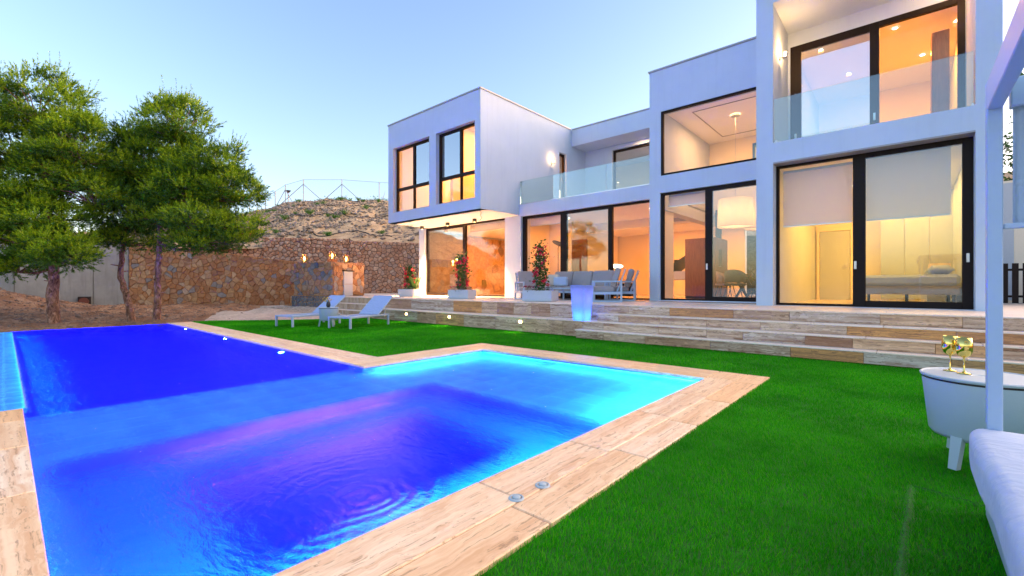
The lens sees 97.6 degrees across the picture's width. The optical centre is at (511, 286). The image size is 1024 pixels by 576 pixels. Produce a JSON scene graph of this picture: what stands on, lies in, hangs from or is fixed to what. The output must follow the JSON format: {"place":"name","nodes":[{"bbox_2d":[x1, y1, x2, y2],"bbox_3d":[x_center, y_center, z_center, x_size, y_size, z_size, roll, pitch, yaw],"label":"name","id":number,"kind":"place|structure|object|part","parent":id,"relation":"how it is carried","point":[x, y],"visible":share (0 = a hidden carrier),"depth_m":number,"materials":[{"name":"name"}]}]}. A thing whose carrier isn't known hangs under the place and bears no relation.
{"place":"outdoors","nodes":[
{"label":"outdoors","id":0,"kind":"place"},
{"bbox_2d":[0,287,287,331],"bbox_3d":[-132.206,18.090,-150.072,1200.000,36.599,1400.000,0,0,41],"label":"ground","id":1,"kind":"structure","parent":0,"point":[6,318],"depth_m":16.02,"materials":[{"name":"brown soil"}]},
{"bbox_2d":[0,60,52,248],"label":"pine tree","id":2,"kind":"object","parent":1,"relation":"on","point":[10,88],"visible":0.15,"depth_m":13.83,"materials":[{"name":"green plant"}]},
{"bbox_2d":[0,241,128,304],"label":"concrete wall","id":3,"kind":"structure","parent":1,"relation":"on","point":[96,287],"depth_m":20.19,"materials":[{"name":"grey concrete"}]},
{"bbox_2d":[0,51,150,323],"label":"pine tree","id":4,"kind":"object","parent":1,"relation":"on","point":[49,241],"visible":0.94,"depth_m":13.42,"materials":[{"name":"green plant"}]},
{"bbox_2d":[72,114,207,321],"bbox_3d":[-12.921,-2.276,15.855,4.170,7.574,3.895,0,0,41],"label":"pine tree","id":5,"kind":"object","parent":1,"relation":"on","point":[114,235],"visible":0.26,"depth_m":15.06,"materials":[{"name":"green plant"}]},
{"bbox_2d":[102,75,273,320],"bbox_3d":[-10.713,-2.716,15.140,5.165,8.345,3.519,0,0,12],"label":"pine tree","id":6,"kind":"object","parent":1,"relation":"on","point":[176,169],"visible":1,"depth_m":14.40,"materials":[{"name":"green plant"}]},
{"bbox_2d":[129,244,294,305],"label":"stone wall","id":7,"kind":"structure","parent":1,"relation":"on","point":[210,278],"depth_m":21.43,"materials":[{"name":"brown stone"}]},
{"bbox_2d":[205,306,344,320],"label":"rock path","id":8,"kind":"structure","parent":1,"relation":"on","point":[263,313],"depth_m":16.61,"materials":[{"name":"grey stone"}]},
{"bbox_2d":[260,305,294,308],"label":"stone slab","id":9,"kind":"structure","parent":8,"relation":"on","point":[279,306],"depth_m":18.72,"materials":[{"name":"grey stone"}]},
{"bbox_2d":[292,296,328,306],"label":"low wall","id":10,"kind":"structure","parent":1,"relation":"on","point":[312,301],"depth_m":18.47,"materials":[{"name":"grey stone"}]},
{"bbox_2d":[294,262,363,296],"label":"stone block","id":11,"kind":"structure","parent":1,"relation":"on","point":[313,279],"depth_m":18.82,"materials":[{"name":"stone"}]},
{"bbox_2d":[300,254,307,261],"bbox_3d":[-8.821,-1.202,19.032,0.321,0.364,0.300,0,0,41],"label":"lantern","id":12,"kind":"object","parent":11,"relation":"on","point":[304,257],"visible":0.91,"depth_m":19.06,"materials":[{"name":"yellow glass"}]},
{"bbox_2d":[327,259,336,261],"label":"lantern plinth","id":13,"kind":"structure","parent":11,"relation":"on","point":[331,260],"depth_m":18.97,"materials":[{"name":"stone"}]},
{"bbox_2d":[328,251,335,258],"bbox_3d":[-7.655,-1.332,19.071,0.321,0.364,0.300,0,0,41],"label":"lantern","id":14,"kind":"object","parent":13,"relation":"on","point":[330,255],"visible":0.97,"depth_m":19.12,"materials":[{"name":"yellow plastic"}]},
{"bbox_2d":[342,254,349,262],"bbox_3d":[-7.136,-1.202,19.281,0.321,0.364,0.300,0,0,41],"label":"lantern","id":15,"kind":"object","parent":11,"relation":"on","point":[343,258],"visible":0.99,"depth_m":19.31,"materials":[{"name":"yellow glass"}]},
{"bbox_2d":[0,322,769,575],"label":"pool coping","id":16,"kind":"object","parent":1,"relation":"on","point":[474,529],"visible":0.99,"depth_m":2.44,"materials":[{"name":"stone"}]},
{"bbox_2d":[508,494,523,501],"bbox_3d":[0.023,1.093,2.325,0.084,0.012,0.084,0,0,41],"label":"air button","id":17,"kind":"object","parent":16,"relation":"on","point":[515,497],"visible":1,"depth_m":2.31,"materials":[{"name":"white plastic"}]},
{"bbox_2d":[535,481,549,488],"bbox_3d":[0.169,1.093,2.476,0.084,0.012,0.084,0,0,41],"label":"air button","id":18,"kind":"object","parent":16,"relation":"on","point":[542,485],"visible":1,"depth_m":2.46,"materials":[{"name":"white plastic"}]},
{"bbox_2d":[77,199,755,293],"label":"hillside","id":19,"kind":"structure","parent":0,"point":[751,248],"depth_m":31.09,"materials":[{"name":"beige soil"}]},
{"bbox_2d":[212,247,261,256],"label":"gabion wall","id":20,"kind":"structure","parent":19,"relation":"on","point":[255,252],"depth_m":25.57,"materials":[{"name":"stone"}]},
{"bbox_2d":[138,198,428,246],"bbox_3d":[-20.824,-5.882,38.690,29.611,7.705,33.622,0,0,-19],"label":"rubble","id":21,"kind":"object","parent":19,"relation":"on","point":[284,231],"visible":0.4,"depth_m":32.99,"materials":[{"name":"beige stone"}]},
{"bbox_2d":[232,179,379,209],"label":"chain link fence","id":22,"kind":"object","parent":19,"relation":"on","point":[285,191],"visible":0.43,"depth_m":49.98,"materials":[{"name":"grey metal"}]},
{"bbox_2d":[261,237,352,261],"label":"gabion wall","id":23,"kind":"structure","parent":19,"relation":"on","point":[313,249],"depth_m":26.10,"materials":[{"name":"stone"}]},
{"bbox_2d":[302,209,314,214],"bbox_3d":[-15.381,-5.643,33.968,1.036,0.750,1.155,0,0,35],"label":"weed tuft","id":24,"kind":"object","parent":19,"relation":"on","point":[310,212],"visible":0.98,"depth_m":33.92,"materials":[{"name":"green plant"}]},
{"bbox_2d":[240,213,387,221],"bbox_3d":[-13.791,-4.853,33.652,19.985,1.553,2.257,0,0,-7],"label":"drip hose","id":25,"kind":"object","parent":19,"relation":"on","point":[328,213],"visible":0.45,"depth_m":33.75,"materials":[{"name":"brown plastic"}]},
{"bbox_2d":[258,204,387,214],"bbox_3d":[-16.849,-6.166,38.736,22.435,2.140,1.727,0,0,-5],"label":"drip hose","id":26,"kind":"object","parent":19,"relation":"on","point":[334,205],"visible":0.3,"depth_m":38.94,"materials":[{"name":"brown plastic"}]},
{"bbox_2d":[323,229,333,235],"bbox_3d":[-11.654,-3.335,28.550,0.905,0.655,1.009,0,0,-44],"label":"weed tuft","id":27,"kind":"object","parent":19,"relation":"on","point":[327,233],"visible":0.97,"depth_m":28.50,"materials":[{"name":"green plant"}]},
{"bbox_2d":[255,230,415,236],"bbox_3d":[-10.656,-3.086,28.575,17.394,1.188,2.982,0,0,-10],"label":"drip hose","id":28,"kind":"object","parent":19,"relation":"on","point":[347,231],"visible":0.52,"depth_m":28.79,"materials":[{"name":"brown plastic"}]},
{"bbox_2d":[330,214,341,218],"bbox_3d":[-13.172,-5.115,33.165,1.125,0.731,1.010,0,0,38],"label":"weed tuft","id":29,"kind":"object","parent":19,"relation":"on","point":[334,216],"visible":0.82,"depth_m":32.99,"materials":[{"name":"green plant"}]},
{"bbox_2d":[0,0,1023,232],"label":"sky","id":30,"kind":"structure","parent":0,"point":[315,88],"materials":[{"name":"blue"}]},
{"bbox_2d":[192,318,1006,575],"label":"lawn","id":31,"kind":"structure","parent":0,"point":[902,552],"depth_m":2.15,"materials":[{"name":"green plant"}]},
{"bbox_2d":[275,295,345,326],"bbox_3d":[-5.787,0.686,13.003,0.760,0.828,1.802,0,0,29],"label":"sun lounger","id":32,"kind":"object","parent":31,"relation":"on","point":[336,300],"visible":0.72,"depth_m":13.31,"materials":[{"name":"metal"}]},
{"bbox_2d":[318,307,338,326],"bbox_3d":[-5.071,0.839,12.397,0.545,0.522,0.545,0,0,41],"label":"cooler table","id":33,"kind":"object","parent":31,"relation":"on","point":[325,313],"visible":0.95,"depth_m":12.21,"materials":[{"name":"white plastic"}]},
{"bbox_2d":[323,297,331,306],"bbox_3d":[-5.118,0.436,12.416,0.225,0.288,0.254,0,0,6],"label":"flower vase","id":34,"kind":"object","parent":33,"relation":"on","point":[328,304],"visible":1,"depth_m":12.34,"materials":[{"name":"black"}]},
{"bbox_2d":[328,295,392,328],"bbox_3d":[-4.165,0.686,12.508,0.760,0.828,1.802,0,0,22],"label":"sun lounger","id":35,"kind":"object","parent":31,"relation":"on","point":[375,306],"visible":0.98,"depth_m":12.86,"materials":[{"name":"metal"}]},
{"bbox_2d":[919,367,1023,470],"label":"cooler table","id":36,"kind":"object","parent":31,"relation":"on","point":[955,405],"visible":0.73,"depth_m":2.69,"materials":[{"name":"white plastic"}]},
{"bbox_2d":[941,335,957,371],"bbox_3d":[2.891,0.441,2.957,0.086,0.230,0.086,0,0,41],"label":"gold goblet","id":37,"kind":"object","parent":36,"relation":"on","point":[948,344],"visible":0.93,"depth_m":2.94,"materials":[{"name":"gold metal"}]},
{"bbox_2d":[955,337,973,374],"bbox_3d":[2.884,0.441,2.857,0.086,0.230,0.086,0,0,41],"label":"gold goblet","id":38,"kind":"object","parent":36,"relation":"on","point":[964,347],"visible":1,"depth_m":2.84,"materials":[{"name":"gold metal"}]},
{"bbox_2d":[969,0,1023,575],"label":"canopy daybed","id":39,"kind":"object","parent":31,"relation":"on","point":[996,455],"visible":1,"depth_m":2.09,"materials":[{"name":"white fabric"}]},
{"bbox_2d":[674,256,684,279],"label":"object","id":40,"kind":"object","parent":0,"point":[679,267],"visible":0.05,"depth_m":16.39,"materials":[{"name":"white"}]},
{"bbox_2d":[337,293,1023,373],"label":"terrace","id":41,"kind":"structure","parent":0,"point":[910,338],"depth_m":7.80,"materials":[{"name":"stone"}]},
{"bbox_2d":[349,241,418,292],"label":"gabion wall","id":42,"kind":"structure","parent":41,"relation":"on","point":[385,263],"depth_m":26.47,"materials":[{"name":"stone"}]},
{"bbox_2d":[397,264,421,296],"bbox_3d":[-4.091,-0.277,17.900,1.002,1.375,1.184,0,0,3],"label":"flower planter","id":43,"kind":"object","parent":41,"relation":"on","point":[413,284],"visible":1,"depth_m":17.87,"materials":[{"name":"green plant"}]},
{"bbox_2d":[448,251,475,298],"bbox_3d":[-1.641,-0.377,14.667,1.001,1.574,0.795,0,0,27],"label":"flower planter","id":44,"kind":"object","parent":41,"relation":"on","point":[461,293],"visible":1,"depth_m":14.60,"materials":[{"name":"green plant"}]},
{"bbox_2d":[522,239,557,301],"bbox_3d":[0.786,-0.440,12.299,1.028,1.700,0.704,0,0,27],"label":"flower planter","id":45,"kind":"object","parent":41,"relation":"on","point":[538,294],"visible":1,"depth_m":12.19,"materials":[{"name":"green plant"}]},
{"bbox_2d":[570,285,592,320],"bbox_3d":[1.552,0.365,9.961,0.392,0.780,0.392,0,0,41],"label":"illuminated planter","id":46,"kind":"object","parent":41,"relation":"on","point":[581,297],"visible":1,"depth_m":9.83,"materials":[{"name":"white"}]},
{"bbox_2d":[568,283,632,295],"bbox_3d":[2.989,0.110,15.192,2.400,0.420,0.350,0,0,41],"label":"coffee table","id":47,"kind":"object","parent":41,"relation":"on","point":[615,294],"visible":0.12,"depth_m":14.43,"materials":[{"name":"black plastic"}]},
{"bbox_2d":[592,267,625,301],"bbox_3d":[2.612,-0.044,12.055,0.873,0.908,0.824,0,0,13],"label":"armchair","id":48,"kind":"object","parent":41,"relation":"on","point":[610,289],"visible":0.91,"depth_m":11.70,"materials":[{"name":"beige fabric"}]},
{"bbox_2d":[606,269,638,300],"bbox_3d":[3.197,-0.044,12.868,0.873,0.908,0.824,0,0,17],"label":"armchair","id":49,"kind":"object","parent":41,"relation":"on","point":[628,281],"visible":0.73,"depth_m":12.50,"materials":[{"name":"beige fabric"}]},
{"bbox_2d":[387,0,1002,310],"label":"modern villa","id":50,"kind":"object","parent":41,"relation":"on","point":[458,163],"visible":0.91,"depth_m":12.69,"materials":[{"name":"paint"}]},
{"bbox_2d":[397,139,428,211],"bbox_3d":[-3.880,-4.360,17.864,2.356,2.636,0.100,0,0,41],"label":"window","id":51,"kind":"structure","parent":50,"relation":"in","point":[420,149],"depth_m":17.77,"materials":[{"name":"brown metal"}]},
{"bbox_2d":[439,123,474,203],"bbox_3d":[-1.914,-4.360,16.132,2.076,2.636,0.100,0,0,41],"label":"window","id":52,"kind":"structure","parent":50,"relation":"in","point":[451,143],"depth_m":16.38,"materials":[{"name":"brown metal"}]},
{"bbox_2d":[426,218,504,296],"bbox_3d":[-2.033,-1.113,18.849,4.946,3.026,0.100,0,0,41],"label":"window","id":53,"kind":"structure","parent":50,"relation":"in","point":[443,244],"depth_m":19.63,"materials":[{"name":"clear glass"}]},
{"bbox_2d":[467,236,504,293],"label":"stone feature wall","id":54,"kind":"structure","parent":50,"relation":"on","point":[486,263],"depth_m":23.34,"materials":[{"name":"orange stone"}]},
{"bbox_2d":[515,271,546,298],"bbox_3d":[0.588,-0.044,14.571,0.824,0.908,0.873,0,0,-21],"label":"armchair","id":55,"kind":"object","parent":50,"relation":"on","point":[521,276],"visible":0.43,"depth_m":14.62,"materials":[{"name":"beige fabric"}]},
{"bbox_2d":[530,215,559,226],"bbox_3d":[1.250,-2.392,16.206,1.450,0.344,0.097,0,0,41],"label":"roller blind","id":56,"kind":"object","parent":50,"relation":"attached to","point":[547,220],"visible":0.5,"depth_m":16.19,"materials":[{"name":"white fabric"}]},
{"bbox_2d":[552,240,559,296],"bbox_3d":[1.808,-0.685,17.331,0.528,2.170,0.501,0,0,41],"label":"floor lamp","id":57,"kind":"object","parent":50,"relation":"on","point":[555,242],"visible":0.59,"depth_m":17.32,"materials":[{"name":"black plastic"}]},
{"bbox_2d":[550,288,569,298],"bbox_3d":[1.738,0.225,13.395,1.000,0.370,0.700,0,0,41],"label":"coffee table","id":58,"kind":"object","parent":50,"relation":"on","point":[561,288],"visible":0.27,"depth_m":13.33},
{"bbox_2d":[559,153,563,197],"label":"window","id":59,"kind":"structure","parent":50,"relation":"in","point":[560,155],"depth_m":18.94,"materials":[{"name":"brown metal"}]},
{"bbox_2d":[572,239,587,271],"bbox_3d":[2.670,-0.725,17.705,0.700,2.250,0.060,0,0,41],"label":"timber door","id":60,"kind":"structure","parent":50,"relation":"on","point":[580,255],"depth_m":17.64,"materials":[{"name":"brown wood"}]},
{"bbox_2d":[547,270,617,299],"bbox_3d":[2.172,-0.044,14.341,2.354,0.908,0.873,0,0,41],"label":"sofa","id":61,"kind":"object","parent":50,"relation":"on","point":[581,277],"visible":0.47,"depth_m":14.27,"materials":[{"name":"beige fabric"}]},
{"bbox_2d":[547,275,558,285],"bbox_3d":[1.367,-0.200,14.788,0.140,0.380,0.481,0,0,-41],"label":"pillow","id":62,"kind":"object","parent":61,"relation":"on","point":[551,280],"visible":0.47,"depth_m":14.76,"materials":[{"name":"beige fabric"}]},
{"bbox_2d":[554,277,567,285],"bbox_3d":[1.568,-0.160,14.411,0.501,0.300,0.140,0,0,35],"label":"pillow","id":63,"kind":"object","parent":61,"relation":"on","point":[560,281],"visible":0.98,"depth_m":14.34,"materials":[{"name":"white fabric"}]},
{"bbox_2d":[520,155,648,204],"bbox_3d":[2.290,-3.461,14.905,5.270,0.879,0.036,0,0,41],"label":"glass balustrade","id":64,"kind":"object","parent":50,"relation":"on","point":[521,185],"visible":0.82,"depth_m":15.50,"materials":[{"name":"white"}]},
{"bbox_2d":[523,200,649,299],"bbox_3d":[2.455,-1.094,14.895,5.408,2.988,0.100,0,0,41],"label":"window","id":65,"kind":"structure","parent":50,"relation":"in","point":[564,214],"depth_m":15.35,"materials":[{"name":"brown metal"}]},
{"bbox_2d":[614,264,622,296],"bbox_3d":[4.123,-0.245,17.691,0.512,1.290,0.505,0,0,41],"label":"disc lamp","id":66,"kind":"object","parent":50,"relation":"on","point":[618,266],"visible":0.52,"depth_m":17.57,"materials":[{"name":"white"}]},
{"bbox_2d":[613,143,649,188],"bbox_3d":[5.823,-4.435,17.992,3.848,2.766,0.100,0,0,41],"label":"window","id":67,"kind":"structure","parent":50,"relation":"in","point":[647,144],"depth_m":19.19,"materials":[{"name":"brown metal"}]},
{"bbox_2d":[674,218,687,221],"bbox_3d":[5.802,-2.400,16.192,1.100,0.140,0.030,0,0,41],"label":"air vent","id":68,"kind":"object","parent":50,"relation":"attached to","point":[677,219],"visible":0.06,"depth_m":16.04,"materials":[{"name":"grey metal"}]},
{"bbox_2d":[668,190,704,206],"bbox_3d":[4.839,-2.407,12.338,1.050,0.354,0.097,0,0,41],"label":"roller blind","id":69,"kind":"object","parent":50,"relation":"attached to","point":[685,199],"visible":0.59,"depth_m":12.32,"materials":[{"name":"white fabric"}]},
{"bbox_2d":[661,180,755,301],"bbox_3d":[5.221,-1.110,11.704,2.718,2.980,0.134,0,0,41],"label":"window","id":70,"kind":"structure","parent":50,"relation":"in","point":[708,190],"depth_m":11.73,"materials":[{"name":"brown metal"}]},
{"bbox_2d":[661,87,755,175],"bbox_3d":[5.213,-3.987,11.680,2.698,1.791,0.100,0,0,41],"label":"window","id":71,"kind":"structure","parent":50,"relation":"in","point":[754,88],"depth_m":11.96,"materials":[{"name":"brown metal"}]},
{"bbox_2d":[715,271,735,296],"bbox_3d":[6.439,-0.029,13.519,0.530,0.863,0.559,0,0,41],"label":"dining chair","id":72,"kind":"object","parent":50,"relation":"on","point":[720,278],"visible":0.6,"depth_m":13.47,"materials":[{"name":"fabric"}]},
{"bbox_2d":[723,269,746,296],"bbox_3d":[6.158,-0.029,12.360,0.559,0.863,0.530,0,0,41],"label":"dining chair","id":73,"kind":"object","parent":50,"relation":"on","point":[733,278],"visible":0.89,"depth_m":12.17,"materials":[{"name":"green fabric"}]},
{"bbox_2d":[717,113,753,228],"bbox_3d":[6.463,-3.340,12.964,0.963,3.240,0.963,0,0,41],"label":"drum pendant","id":74,"kind":"object","parent":50,"relation":"hanging from","point":[736,212],"visible":1,"depth_m":12.61,"materials":[{"name":"white fabric"}]},
{"bbox_2d":[735,270,755,283],"bbox_3d":[6.589,-0.023,11.595,1.420,0.846,1.118,0,0,-23],"label":"potted palm","id":75,"kind":"object","parent":50,"relation":"on","point":[750,276],"visible":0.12,"depth_m":11.52,"materials":[{"name":"green plant"}]},
{"bbox_2d":[735,274,755,296],"bbox_3d":[7.325,0.033,13.004,1.352,0.765,1.800,0,0,41],"label":"dining table","id":76,"kind":"object","parent":50,"relation":"on","point":[742,288],"visible":0.12,"depth_m":12.90,"materials":[{"name":"brown wood"}]},
{"bbox_2d":[744,200,755,230],"bbox_3d":[7.477,-3.340,13.404,0.963,3.240,0.963,0,0,41],"label":"drum pendant","id":77,"kind":"object","parent":50,"relation":"hanging from","point":[753,228],"visible":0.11,"depth_m":13.13,"materials":[{"name":"white fabric"}]},
{"bbox_2d":[751,269,755,296],"bbox_3d":[6.650,-0.029,11.860,0.559,0.863,0.530,0,0,41],"label":"dining chair","id":78,"kind":"object","parent":50,"relation":"on","point":[754,272],"visible":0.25,"depth_m":11.84,"materials":[{"name":"green fabric"}]},
{"bbox_2d":[752,143,755,157],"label":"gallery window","id":79,"kind":"structure","parent":50,"relation":"attached to","point":[753,150],"depth_m":14.76,"materials":[{"name":"glass"}]},
{"bbox_2d":[779,51,787,59],"bbox_3d":[6.027,-5.150,9.950,0.150,0.180,0.100,0,0,41],"label":"wall lamp","id":80,"kind":"object","parent":50,"relation":"attached to","point":[784,56],"visible":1,"depth_m":9.96,"materials":[{"name":"metal"}]},
{"bbox_2d":[783,162,852,227],"bbox_3d":[6.425,-1.907,9.448,1.210,1.234,0.097,0,0,41],"label":"roller blind","id":81,"kind":"object","parent":50,"relation":"attached to","point":[820,195],"visible":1,"depth_m":9.39,"materials":[{"name":"white fabric"}]},
{"bbox_2d":[817,227,852,299],"bbox_3d":[9.835,-0.680,13.652,0.910,2.160,0.110,0,0,41],"label":"white door","id":82,"kind":"structure","parent":50,"relation":"on","point":[834,264],"depth_m":13.63,"materials":[{"name":"paint"}]},
{"bbox_2d":[776,136,972,308],"bbox_3d":[6.887,-1.100,8.770,2.996,3.000,0.134,0,0,41],"label":"window","id":83,"kind":"structure","parent":50,"relation":"in","point":[859,160],"depth_m":8.64,"materials":[{"name":"brown metal"}]},
{"bbox_2d":[775,51,973,141],"bbox_3d":[6.711,-3.522,8.571,2.980,0.937,0.045,0,0,41],"label":"glass balustrade","id":84,"kind":"object","parent":50,"relation":"on","point":[972,104],"visible":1,"depth_m":7.69,"materials":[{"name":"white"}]},
{"bbox_2d":[790,0,964,138],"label":"window","id":85,"kind":"structure","parent":50,"relation":"in","point":[796,52],"depth_m":9.64,"materials":[{"name":"brown metal"}]},
{"bbox_2d":[866,147,950,220],"bbox_3d":[7.494,-1.957,8.506,1.200,1.334,0.097,0,0,41],"label":"roller blind","id":86,"kind":"object","parent":50,"relation":"attached to","point":[910,185],"visible":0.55,"depth_m":8.45,"materials":[{"name":"white fabric"}]},
{"bbox_2d":[866,274,960,301],"bbox_3d":[9.387,0.070,10.655,1.700,0.660,1.900,0,0,41],"label":"bed","id":87,"kind":"object","parent":50,"relation":"on","point":[947,285],"visible":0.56,"depth_m":9.87,"materials":[{"name":"beige fabric"}]},
{"bbox_2d":[926,265,954,273],"bbox_3d":[9.469,-0.360,9.916,0.440,0.200,0.700,0,0,41],"label":"pillow","id":88,"kind":"object","parent":87,"relation":"on","point":[940,269],"visible":0.92,"depth_m":9.69,"materials":[{"name":"white fabric"}]},
{"bbox_2d":[926,295,951,301],"bbox_3d":[10.770,0.150,11.287,0.500,0.500,0.422,0,0,41],"label":"nightstand","id":89,"kind":"object","parent":50,"relation":"on","point":[935,298],"visible":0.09,"depth_m":11.18,"materials":[{"name":"paint"}]},
{"bbox_2d":[928,263,950,267],"bbox_3d":[10.777,-0.340,11.296,0.480,0.480,0.480,0,0,41],"label":"table lamp","id":90,"kind":"object","parent":89,"relation":"on","point":[930,264],"visible":0.16,"depth_m":11.16,"materials":[{"name":"white"}]},
{"bbox_2d":[930,29,949,112],"bbox_3d":[9.329,-4.250,9.773,0.280,2.400,0.600,0,0,41],"label":"tall cabinet","id":91,"kind":"object","parent":50,"relation":"on","point":[940,76],"visible":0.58,"depth_m":9.55,"materials":[{"name":"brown wood"}]},
{"bbox_2d":[880,180,1023,302],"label":"wardrobe","id":92,"kind":"object","parent":50,"relation":"in","point":[914,246],"visible":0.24,"depth_m":11.90,"materials":[{"name":"paint"}]},
{"bbox_3d":[10.489,-1.090,12.353,0.490,2.860,0.025,0,0,41],"label":"door","id":93,"kind":"part","parent":92,"relation":"part of","materials":[{"name":"white wood"}]},
{"bbox_3d":[10.864,-1.090,12.022,0.490,2.860,0.025,0,0,41],"label":"door","id":94,"kind":"part","parent":92,"relation":"part of","materials":[{"name":"white wood"}]},
{"bbox_3d":[11.239,-1.090,11.692,0.490,2.860,0.025,0,0,41],"label":"door","id":95,"kind":"part","parent":92,"relation":"part of","materials":[{"name":"white wood"}]},
{"bbox_3d":[11.990,-1.090,11.031,0.490,2.860,0.025,0,0,41],"label":"door","id":96,"kind":"part","parent":92,"relation":"part of","materials":[{"name":"white wood"}]},
{"bbox_2d":[1003,263,1023,302],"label":"slat fence","id":97,"kind":"object","parent":41,"relation":"on","point":[1015,295],"visible":0.38,"depth_m":10.06,"materials":[{"name":"brown metal"}]},
{"bbox_2d":[685,210,727,298],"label":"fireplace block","id":98,"kind":"structure","parent":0,"point":[694,268],"depth_m":14.61,"materials":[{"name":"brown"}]},
{"bbox_2d":[1003,172,1012,180],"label":"side slope","id":99,"kind":"structure","parent":0,"point":[1007,175],"depth_m":17.22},
{"bbox_2d":[1003,116,1012,180],"bbox_3d":[14.928,-3.654,13.166,3.156,3.108,2.999,0,0,41],"label":"side shrub","id":100,"kind":"object","parent":99,"relation":"on","point":[1007,147],"visible":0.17,"depth_m":13.07,"materials":[{"name":"green plant"}]},
{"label":"pool basin","id":101,"kind":"structure","parent":0,"visible":0},
{"bbox_2d":[0,324,699,575],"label":"pool water","id":102,"kind":"structure","parent":101,"relation":"in","point":[163,450],"depth_m":3.42,"materials":[{"name":"blue liquid"}]}
]}

